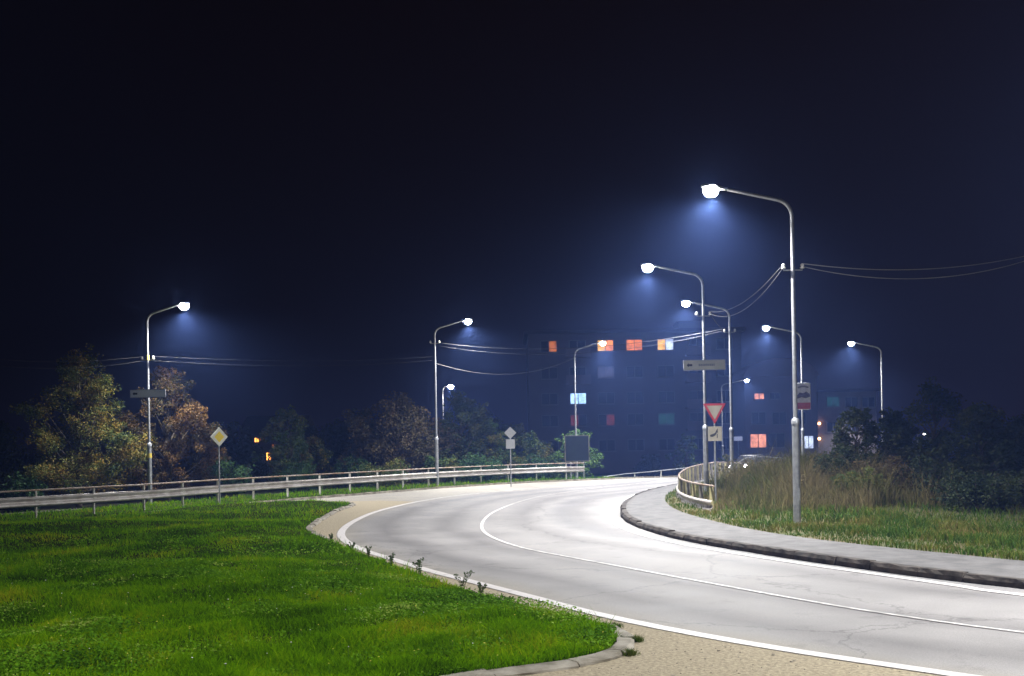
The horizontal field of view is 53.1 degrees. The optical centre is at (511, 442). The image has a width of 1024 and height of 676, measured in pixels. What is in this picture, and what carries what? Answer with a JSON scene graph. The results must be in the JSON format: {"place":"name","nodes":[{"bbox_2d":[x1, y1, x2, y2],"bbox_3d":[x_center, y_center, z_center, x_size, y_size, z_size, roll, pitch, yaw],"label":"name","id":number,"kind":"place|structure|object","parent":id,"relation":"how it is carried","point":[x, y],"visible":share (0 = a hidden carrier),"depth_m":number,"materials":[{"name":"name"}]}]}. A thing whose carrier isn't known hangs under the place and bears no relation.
{"place":"outdoors","nodes":[
{"label":"outdoors","id":0,"kind":"place"},
{"bbox_2d":[237,415,319,481],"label":"house","id":1,"kind":"structure","parent":0,"point":[257,424],"depth_m":93.34,"materials":[{"name":"grey"}]},
{"bbox_2d":[0,498,620,675],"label":"lawn ground","id":2,"kind":"structure","parent":0,"point":[86,526],"depth_m":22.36,"materials":[{"name":"green plant"}]},
{"bbox_2d":[15,555,543,675],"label":"flowers","id":3,"kind":"object","parent":2,"relation":"on","point":[259,601],"visible":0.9,"depth_m":11.76,"materials":[{"name":"white plant"}]},
{"bbox_2d":[0,529,616,675],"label":"clover","id":4,"kind":"object","parent":2,"relation":"on","point":[119,618],"visible":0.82,"depth_m":12.18,"materials":[{"name":"green plant"}]},
{"bbox_2d":[0,476,647,521],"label":"verge","id":5,"kind":"structure","parent":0,"point":[235,498],"depth_m":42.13,"materials":[{"name":"green plant"}]},
{"bbox_2d":[0,471,49,511],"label":"shrub","id":6,"kind":"object","parent":5,"relation":"on","point":[24,485],"visible":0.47,"depth_m":39.79,"materials":[{"name":"green plant"}]},
{"bbox_2d":[0,420,51,490],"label":"broadleaf tree","id":7,"kind":"object","parent":5,"relation":"on","point":[4,442],"visible":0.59,"depth_m":50.09,"materials":[{"name":"green plant"}]},
{"bbox_2d":[8,343,154,506],"bbox_3d":[-17.834,-0.704,42.712,5.601,6.888,6.138,-1,0,-21],"label":"broadleaf tree","id":8,"kind":"object","parent":5,"relation":"on","point":[83,399],"visible":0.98,"depth_m":42.01,"materials":[{"name":"green plant"}]},
{"bbox_2d":[101,365,226,501],"bbox_3d":[-14.905,-0.374,44.360,5.360,5.968,4.337,-1,0,0],"label":"broadleaf tree","id":9,"kind":"object","parent":5,"relation":"on","point":[177,440],"visible":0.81,"depth_m":43.98,"materials":[{"name":"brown plant"}]},
{"bbox_2d":[141,302,189,503],"bbox_3d":[-13.829,-1.452,41.000,1.993,8.286,0.333,-1,0,0],"label":"street lamp","id":10,"kind":"object","parent":5,"relation":"on","point":[184,306],"visible":0.91,"depth_m":40.96,"materials":[{"name":"metal"}]},
{"bbox_2d":[130,389,165,397],"bbox_3d":[-14.511,-1.938,40.829,1.408,0.318,0.112,-1,0,0],"label":"street name board","id":11,"kind":"object","parent":10,"relation":"attached to","point":[148,393],"visible":1,"depth_m":40.78,"materials":[{"name":"metal"}]},
{"bbox_2d":[182,463,216,498],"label":"bush","id":12,"kind":"object","parent":5,"relation":"on","point":[193,484],"visible":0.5,"depth_m":45.80,"materials":[{"name":"green plant"}]},
{"bbox_2d":[176,427,231,496],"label":"broadleaf tree","id":13,"kind":"object","parent":5,"relation":"on","point":[210,444],"visible":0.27,"depth_m":49.88,"materials":[{"name":"green plant"}]},
{"bbox_2d":[211,427,227,503],"bbox_3d":[-10.859,0.956,37.992,0.078,3.028,0.720,-1,0,42],"label":"priority sign","id":14,"kind":"object","parent":5,"relation":"on","point":[219,436],"visible":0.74,"depth_m":37.98,"materials":[{"name":"metal"}]},
{"bbox_2d":[201,457,255,498],"bbox_3d":[-13.136,1.690,46.988,2.775,2.115,2.630,-1,0,0],"label":"round shrub","id":15,"kind":"object","parent":5,"relation":"on","point":[244,471],"visible":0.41,"depth_m":46.68,"materials":[{"name":"green plant"}]},
{"bbox_2d":[202,421,269,482],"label":"broadleaf tree","id":16,"kind":"object","parent":5,"relation":"on","point":[233,446],"visible":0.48,"depth_m":61.37,"materials":[{"name":"green plant"}]},
{"bbox_2d":[233,446,272,490],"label":"broadleaf tree","id":17,"kind":"object","parent":5,"relation":"on","point":[258,467],"visible":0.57,"depth_m":59.76,"materials":[{"name":"green plant"}]},
{"bbox_2d":[251,404,313,491],"bbox_3d":[-12.096,0.372,54.154,3.168,4.798,3.381,-1,0,0],"label":"broadleaf tree","id":18,"kind":"object","parent":5,"relation":"on","point":[285,454],"visible":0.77,"depth_m":53.66,"materials":[{"name":"green plant"}]},
{"bbox_2d":[0,463,584,517],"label":"guardrail","id":19,"kind":"object","parent":5,"relation":"on","point":[93,497],"visible":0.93,"depth_m":40.42,"materials":[{"name":"metal"}]},
{"bbox_2d":[272,457,327,492],"bbox_3d":[-10.694,1.716,51.938,2.709,1.880,3.018,-1,0,0],"label":"bush","id":20,"kind":"object","parent":5,"relation":"on","point":[309,469],"visible":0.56,"depth_m":51.84,"materials":[{"name":"green plant"}]},
{"bbox_2d":[291,434,335,488],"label":"broadleaf tree","id":21,"kind":"object","parent":5,"relation":"on","point":[317,452],"visible":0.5,"depth_m":56.56,"materials":[{"name":"green plant"}]},
{"bbox_2d":[309,417,355,487],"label":"broadleaf tree","id":22,"kind":"object","parent":5,"relation":"on","point":[339,435],"visible":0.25,"depth_m":63.32,"materials":[{"name":"green plant"}]},
{"bbox_2d":[334,454,369,487],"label":"green bush","id":23,"kind":"object","parent":5,"relation":"on","point":[338,466],"visible":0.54,"depth_m":55.94,"materials":[{"name":"green plant"}]},
{"bbox_2d":[308,408,404,486],"bbox_3d":[-9.917,0.389,63.851,5.030,5.237,5.186,-1,0,43],"label":"broadleaf tree","id":24,"kind":"object","parent":5,"relation":"on","point":[343,446],"visible":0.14,"depth_m":63.12,"materials":[{"name":"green plant"}]},
{"bbox_2d":[351,457,410,486],"bbox_3d":[-6.787,1.629,52.857,2.835,1.753,2.736,-1,0,-35],"label":"bush","id":25,"kind":"object","parent":5,"relation":"on","point":[395,466],"visible":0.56,"depth_m":52.58,"materials":[{"name":"green plant"}]},
{"bbox_2d":[333,391,463,484],"bbox_3d":[-6.845,-0.089,58.773,6.772,5.696,6.618,-1,0,20],"label":"broadleaf tree","id":26,"kind":"object","parent":5,"relation":"on","point":[400,418],"visible":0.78,"depth_m":57.76,"materials":[{"name":"green plant"}]},
{"bbox_2d":[422,453,457,482],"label":"autumn bush","id":27,"kind":"object","parent":5,"relation":"on","point":[431,461],"visible":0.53,"depth_m":55.87,"materials":[{"name":"green plant"}]},
{"bbox_2d":[429,318,471,485],"bbox_3d":[-3.028,-1.922,51.800,2.193,8.649,0.333,-1,0,0],"label":"street lamp","id":28,"kind":"object","parent":5,"relation":"on","point":[467,321],"visible":0.91,"depth_m":51.76,"materials":[{"name":"metal"}]},
{"bbox_2d":[427,390,506,482],"bbox_3d":[-2.682,-0.196,60.764,4.875,5.795,4.658,-1,0,0],"label":"broadleaf tree","id":29,"kind":"object","parent":5,"relation":"on","point":[477,421],"visible":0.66,"depth_m":60.27,"materials":[{"name":"green plant"}]},
{"bbox_2d":[451,403,507,481],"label":"broadleaf tree","id":30,"kind":"object","parent":5,"relation":"on","point":[488,413],"visible":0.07,"depth_m":73.78,"materials":[{"name":"green plant"}]},
{"bbox_2d":[456,452,507,482],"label":"bush","id":31,"kind":"object","parent":5,"relation":"on","point":[481,462],"visible":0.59,"depth_m":55.68,"materials":[{"name":"green plant"}]},
{"bbox_2d":[456,419,529,481],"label":"broadleaf tree","id":32,"kind":"object","parent":5,"relation":"on","point":[495,440],"visible":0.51,"depth_m":61.31,"materials":[{"name":"green plant"}]},
{"bbox_2d":[490,422,554,479],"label":"broadleaf tree","id":33,"kind":"object","parent":5,"relation":"on","point":[517,428],"visible":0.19,"depth_m":67.75,"materials":[{"name":"green plant"}]},
{"bbox_2d":[495,430,551,479],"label":"broadleaf tree","id":34,"kind":"object","parent":5,"relation":"on","point":[530,445],"visible":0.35,"depth_m":65.69,"materials":[{"name":"green plant"}]},
{"bbox_2d":[515,454,555,479],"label":"bush","id":35,"kind":"object","parent":5,"relation":"on","point":[538,461],"visible":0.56,"depth_m":59.71,"materials":[{"name":"green plant"}]},
{"bbox_2d":[564,435,589,478],"bbox_3d":[3.820,0.999,60.025,1.440,2.868,0.120,-1,0,0],"label":"notice board","id":36,"kind":"object","parent":5,"relation":"on","point":[576,447],"visible":0.86,"depth_m":59.98,"materials":[{"name":"paint"}]},
{"bbox_2d":[552,428,603,477],"bbox_3d":[4.075,0.794,64.044,3.234,3.367,3.716,-1,0,0],"label":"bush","id":37,"kind":"object","parent":5,"relation":"on","point":[599,456],"visible":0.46,"depth_m":63.63,"materials":[{"name":"green plant"}]},
{"bbox_2d":[574,341,605,477],"bbox_3d":[4.665,-1.836,61.000,2.065,8.408,0.320,-1,0,0],"label":"street lamp","id":38,"kind":"object","parent":5,"relation":"on","point":[602,343],"visible":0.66,"depth_m":60.96,"materials":[{"name":"metal"}]},
{"bbox_2d":[665,433,701,475],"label":"broadleaf tree","id":39,"kind":"object","parent":5,"relation":"on","point":[685,447],"visible":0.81,"depth_m":83.72,"materials":[{"name":"green plant"}]},
{"bbox_2d":[345,419,408,473],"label":"broadleaf tree","id":40,"kind":"object","parent":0,"point":[373,432],"visible":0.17,"depth_m":61.14,"materials":[{"name":"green plant"}]},
{"bbox_2d":[0,438,991,537],"bbox_3d":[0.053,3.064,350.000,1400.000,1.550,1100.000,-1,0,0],"label":"ground","id":41,"kind":"structure","parent":0,"point":[114,503],"depth_m":105.19,"materials":[{"name":"green plant"}]},
{"bbox_2d":[505,427,515,486],"bbox_3d":[-0.066,0.820,50.586,0.600,3.164,0.084,-1,0,0],"label":"sign back","id":42,"kind":"object","parent":41,"relation":"on","point":[510,432],"visible":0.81,"depth_m":50.55,"materials":[{"name":"metal"}]},
{"bbox_2d":[523,321,745,473],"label":"apartment building","id":43,"kind":"structure","parent":41,"relation":"on","point":[634,404],"depth_m":112.00,"materials":[{"name":"grey"}]},
{"bbox_2d":[540,340,557,352],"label":"window","id":44,"kind":"structure","parent":43,"relation":"in","point":[544,345],"depth_m":111.97,"materials":[{"name":"orange"}]},
{"bbox_2d":[540,367,558,379],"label":"window","id":45,"kind":"structure","parent":43,"relation":"in","point":[551,373],"depth_m":111.97,"materials":[{"name":"blue glass"}]},
{"bbox_2d":[541,393,557,405],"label":"window","id":46,"kind":"structure","parent":43,"relation":"in","point":[547,399],"depth_m":111.97,"materials":[{"name":"blue glass"}]},
{"bbox_2d":[541,415,558,427],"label":"window","id":47,"kind":"structure","parent":43,"relation":"in","point":[547,420],"depth_m":111.97,"materials":[{"name":"blue glass"}]},
{"bbox_2d":[569,414,587,426],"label":"window","id":48,"kind":"structure","parent":43,"relation":"in","point":[581,420],"depth_m":111.97,"materials":[{"name":"blue glass"}]},
{"bbox_2d":[570,393,587,404],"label":"window","id":49,"kind":"structure","parent":43,"relation":"in","point":[581,398],"depth_m":111.97,"materials":[{"name":"blue"}]},
{"bbox_2d":[597,366,614,378],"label":"window","id":50,"kind":"structure","parent":43,"relation":"in","point":[603,372],"depth_m":111.97,"materials":[{"name":"blue glass"}]},
{"bbox_2d":[597,392,614,404],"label":"window","id":51,"kind":"structure","parent":43,"relation":"in","point":[604,398],"depth_m":111.97,"materials":[{"name":"blue glass"}]},
{"bbox_2d":[597,414,614,426],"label":"window","id":52,"kind":"structure","parent":43,"relation":"in","point":[603,419],"depth_m":111.97,"materials":[{"name":"blue glass"}]},
{"bbox_2d":[599,440,616,451],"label":"window","id":53,"kind":"structure","parent":43,"relation":"in","point":[604,445],"depth_m":111.97,"materials":[{"name":"blue glass"}]},
{"bbox_2d":[625,339,642,351],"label":"window","id":54,"kind":"structure","parent":43,"relation":"in","point":[634,345],"depth_m":111.97,"materials":[{"name":"orange"}]},
{"bbox_2d":[626,366,643,377],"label":"window","id":55,"kind":"structure","parent":43,"relation":"in","point":[631,371],"depth_m":111.97,"materials":[{"name":"blue glass"}]},
{"bbox_2d":[626,413,644,425],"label":"window","id":56,"kind":"structure","parent":43,"relation":"in","point":[637,419],"depth_m":111.97,"materials":[{"name":"blue glass"}]},
{"bbox_2d":[627,439,643,451],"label":"window","id":57,"kind":"structure","parent":43,"relation":"in","point":[634,445],"depth_m":111.97,"materials":[{"name":"blue glass"}]},
{"bbox_2d":[627,392,644,403],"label":"window","id":58,"kind":"structure","parent":43,"relation":"in","point":[632,397],"depth_m":111.97,"materials":[{"name":"blue glass"}]},
{"bbox_2d":[656,338,674,350],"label":"window","id":59,"kind":"structure","parent":43,"relation":"in","point":[667,346],"depth_m":111.97,"materials":[{"name":"yellow"}]},
{"bbox_2d":[657,365,674,377],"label":"window","id":60,"kind":"structure","parent":43,"relation":"in","point":[664,371],"depth_m":111.97,"materials":[{"name":"blue glass"}]},
{"bbox_2d":[657,391,674,403],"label":"window","id":61,"kind":"structure","parent":43,"relation":"in","point":[664,397],"depth_m":111.97,"materials":[{"name":"blue glass"}]},
{"bbox_2d":[658,413,674,424],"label":"window","id":62,"kind":"structure","parent":43,"relation":"in","point":[663,418],"depth_m":111.97,"materials":[{"name":"blue glass"}]},
{"bbox_2d":[659,438,675,450],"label":"window","id":63,"kind":"structure","parent":43,"relation":"in","point":[664,444],"depth_m":111.97,"materials":[{"name":"blue glass"}]},
{"bbox_2d":[715,337,733,349],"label":"window","id":64,"kind":"structure","parent":43,"relation":"in","point":[721,343],"depth_m":111.97,"materials":[{"name":"blue glass"}]},
{"bbox_2d":[633,453,662,475],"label":"broadleaf tree","id":65,"kind":"object","parent":41,"relation":"on","point":[648,460],"visible":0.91,"depth_m":95.75,"materials":[{"name":"green plant"}]},
{"bbox_2d":[0,0,1023,454],"label":"sky","id":66,"kind":"structure","parent":0,"point":[323,184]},
{"bbox_2d":[313,500,939,675],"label":"gravel shoulder","id":67,"kind":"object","parent":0,"point":[661,659],"visible":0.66,"depth_m":10.17},
{"bbox_2d":[306,501,355,539],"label":"lawn kerb","id":68,"kind":"structure","parent":67,"relation":"on","point":[315,522],"depth_m":30.24,"materials":[{"name":"concrete"}]},
{"bbox_2d":[441,624,634,675],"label":"lawn kerb","id":69,"kind":"structure","parent":67,"relation":"on","point":[626,641],"depth_m":9.92,"materials":[{"name":"concrete"}]},
{"bbox_2d":[600,622,644,655],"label":"kerb weeds","id":70,"kind":"object","parent":67,"relation":"on","point":[632,652],"visible":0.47,"depth_m":10.55,"materials":[{"name":"green plant"}]},
{"bbox_2d":[295,477,1023,675],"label":"road","id":71,"kind":"structure","parent":0,"point":[446,534],"depth_m":15.86,"materials":[{"name":"grey asphalt"}]},
{"bbox_2d":[144,475,721,512],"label":"verge kerb","id":72,"kind":"structure","parent":71,"relation":"on","point":[330,496],"depth_m":50.30,"materials":[{"name":"concrete"}]},
{"bbox_2d":[337,478,979,675],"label":"edge line","id":73,"kind":"object","parent":71,"relation":"on","point":[342,537],"visible":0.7,"depth_m":12.07,"materials":[{"name":"paint"}]},
{"bbox_2d":[480,478,1023,632],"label":"line","id":74,"kind":"object","parent":71,"relation":"on","point":[482,528],"visible":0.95,"depth_m":15.26,"materials":[{"name":"paint"}]},
{"bbox_2d":[607,494,1023,595],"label":"edge line","id":75,"kind":"object","parent":71,"relation":"on","point":[611,519],"visible":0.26,"depth_m":18.25,"materials":[{"name":"paint"}]},
{"bbox_2d":[620,478,1023,588],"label":"kerb","id":76,"kind":"structure","parent":71,"relation":"on","point":[913,570],"depth_m":17.53,"materials":[{"name":"concrete"}]},
{"bbox_2d":[732,358,817,464],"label":"apartment building","id":77,"kind":"structure","parent":0,"point":[762,403],"depth_m":106.00,"materials":[{"name":"grey"}]},
{"bbox_2d":[749,433,767,448],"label":"window","id":78,"kind":"structure","parent":77,"relation":"in","point":[760,442],"depth_m":105.98,"materials":[{"name":"orange glass"}]},
{"bbox_2d":[751,412,766,424],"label":"window","id":79,"kind":"structure","parent":77,"relation":"in","point":[759,418],"depth_m":105.98,"materials":[{"name":"blue glass"}]},
{"bbox_2d":[768,433,784,447],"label":"window","id":80,"kind":"structure","parent":77,"relation":"in","point":[772,437],"depth_m":105.98,"materials":[{"name":"blue glass"}]},
{"bbox_2d":[772,412,787,424],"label":"window","id":81,"kind":"structure","parent":77,"relation":"in","point":[780,418],"depth_m":105.98,"materials":[{"name":"blue glass"}]},
{"bbox_2d":[626,478,1023,577],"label":"pavement","id":82,"kind":"structure","parent":0,"point":[652,507],"depth_m":19.90,"materials":[{"name":"concrete"}]},
{"bbox_2d":[665,470,1023,560],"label":"verge","id":83,"kind":"structure","parent":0,"point":[887,509],"depth_m":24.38,"materials":[{"name":"green plant"}]},
{"bbox_2d":[641,263,710,492],"bbox_3d":[5.570,-1.953,34.400,2.343,8.152,0.333,-1,0,0],"label":"street lamp","id":84,"kind":"object","parent":83,"relation":"on","point":[647,267],"visible":0.91,"depth_m":34.36,"materials":[{"name":"metal"}]},
{"bbox_2d":[683,359,725,370],"bbox_3d":[6.428,-2.580,34.229,1.408,0.348,0.112,-1,0,0],"label":"street name board","id":85,"kind":"object","parent":84,"relation":"attached to","point":[711,364],"visible":1,"depth_m":34.18,"materials":[{"name":"metal"}]},
{"bbox_2d":[681,300,735,472],"bbox_3d":[8.398,-1.996,43.500,2.343,8.139,0.320,-1,0,0],"label":"street lamp","id":86,"kind":"object","parent":83,"relation":"on","point":[685,303],"visible":0.91,"depth_m":43.46,"materials":[{"name":"metal"}]},
{"bbox_2d":[703,403,725,499],"bbox_3d":[6.148,0.495,30.987,0.700,3.336,0.085,-1,0,0],"label":"give way sign","id":87,"kind":"object","parent":83,"relation":"on","point":[714,410],"visible":0.84,"depth_m":30.95,"materials":[{"name":"metal"}]},
{"bbox_2d":[676,462,762,510],"bbox_3d":[10.565,1.753,50.802,3.065,1.274,45.252,-1,0,16],"label":"guardrail","id":88,"kind":"object","parent":83,"relation":"on","point":[687,476],"visible":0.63,"depth_m":33.17,"materials":[{"name":"metal"}]},
{"bbox_2d":[701,184,804,523],"bbox_3d":[5.697,-1.968,24.000,2.393,8.196,0.333,-1,0,0],"label":"street lamp","id":89,"kind":"object","parent":83,"relation":"on","point":[710,190],"visible":0.94,"depth_m":23.96,"materials":[{"name":"metal"}]},
{"bbox_2d":[803,256,1023,269],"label":"overhead cable","id":90,"kind":"object","parent":89,"relation":"attached to","point":[909,269],"visible":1,"depth_m":25.22,"materials":[{"name":"grey plastic"}]},
{"bbox_2d":[805,261,1023,278],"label":"overhead cable","id":91,"kind":"object","parent":89,"relation":"attached to","point":[913,278],"visible":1,"depth_m":24.88,"materials":[{"name":"grey plastic"}]},
{"bbox_2d":[762,325,804,452],"bbox_3d":[14.342,-2.107,54.000,2.215,8.154,0.320,-1,0,0],"label":"street lamp","id":92,"kind":"object","parent":83,"relation":"on","point":[766,327],"visible":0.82,"depth_m":53.96,"materials":[{"name":"metal"}]},
{"bbox_2d":[797,383,810,409],"bbox_3d":[15.298,-2.409,53.819,0.760,1.415,0.076,-1,0,0],"label":"advertising poster","id":93,"kind":"object","parent":92,"relation":"attached to","point":[803,397],"visible":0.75,"depth_m":53.78,"materials":[{"name":"grey paper"}]},
{"bbox_2d":[810,441,864,478],"bbox_3d":[9.877,0.732,30.998,1.590,1.552,1.524,-1,0,0],"label":"dark shrub","id":94,"kind":"object","parent":83,"relation":"on","point":[843,451],"visible":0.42,"depth_m":30.73,"materials":[{"name":"green plant"}]},
{"bbox_2d":[686,435,999,515],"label":"dead grass","id":95,"kind":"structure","parent":83,"relation":"on","point":[783,490],"depth_m":28.41,"materials":[{"name":"brown plant"}]},
{"bbox_2d":[829,466,889,498],"bbox_3d":[9.572,1.163,28.250,1.568,1.072,1.422,-1,0,0],"label":"mixed shrub","id":96,"kind":"object","parent":83,"relation":"on","point":[848,475],"visible":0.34,"depth_m":28.06,"materials":[{"name":"green plant"}]},
{"bbox_2d":[820,406,904,470],"bbox_3d":[11.354,0.232,33.027,2.750,2.863,2.650,-1,0,0],"label":"dark tree","id":97,"kind":"object","parent":83,"relation":"on","point":[857,418],"visible":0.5,"depth_m":32.75,"materials":[{"name":"green plant"}]},
{"bbox_2d":[842,454,914,491],"bbox_3d":[10.447,1.033,29.042,2.074,1.410,1.871,-1,0,0],"label":"brown shrub","id":98,"kind":"object","parent":83,"relation":"on","point":[891,466],"visible":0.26,"depth_m":28.73,"materials":[{"name":"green plant"}]},
{"bbox_2d":[861,407,929,480],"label":"dark tree","id":99,"kind":"object","parent":83,"relation":"on","point":[894,419],"visible":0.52,"depth_m":34.22,"materials":[{"name":"green plant"}]},
{"bbox_2d":[880,453,962,501],"bbox_3d":[11.512,1.022,28.496,2.138,1.449,2.140,-1,0,0],"label":"dark shrub","id":100,"kind":"object","parent":83,"relation":"on","point":[920,460],"visible":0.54,"depth_m":28.38,"materials":[{"name":"green plant"}]},
{"bbox_2d":[888,376,978,476],"bbox_3d":[15.593,-0.397,37.066,3.787,3.989,3.246,-1,0,0],"label":"dark tree","id":101,"kind":"object","parent":83,"relation":"on","point":[932,393],"visible":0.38,"depth_m":36.83,"materials":[{"name":"green plant"}]},
{"bbox_2d":[912,401,1023,489],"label":"dark tree","id":102,"kind":"object","parent":83,"relation":"on","point":[976,417],"visible":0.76,"depth_m":30.79,"materials":[{"name":"green plant"}]},
{"bbox_2d":[929,467,1023,513],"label":"dark shrub","id":103,"kind":"object","parent":83,"relation":"on","point":[970,492],"visible":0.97,"depth_m":25.75,"materials":[{"name":"green plant"}]},
{"bbox_2d":[977,412,1023,478],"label":"dark tree","id":104,"kind":"object","parent":83,"relation":"on","point":[1017,428],"visible":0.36,"depth_m":32.83,"materials":[{"name":"green plant"}]},
{"bbox_2d":[994,468,1023,507],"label":"dark shrub","id":105,"kind":"object","parent":83,"relation":"on","point":[1021,496],"visible":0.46,"depth_m":26.82,"materials":[{"name":"green plant"}]},
{"bbox_2d":[817,388,880,454],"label":"apartment building","id":106,"kind":"structure","parent":0,"point":[832,404],"depth_m":118.00,"materials":[{"name":"grey"}]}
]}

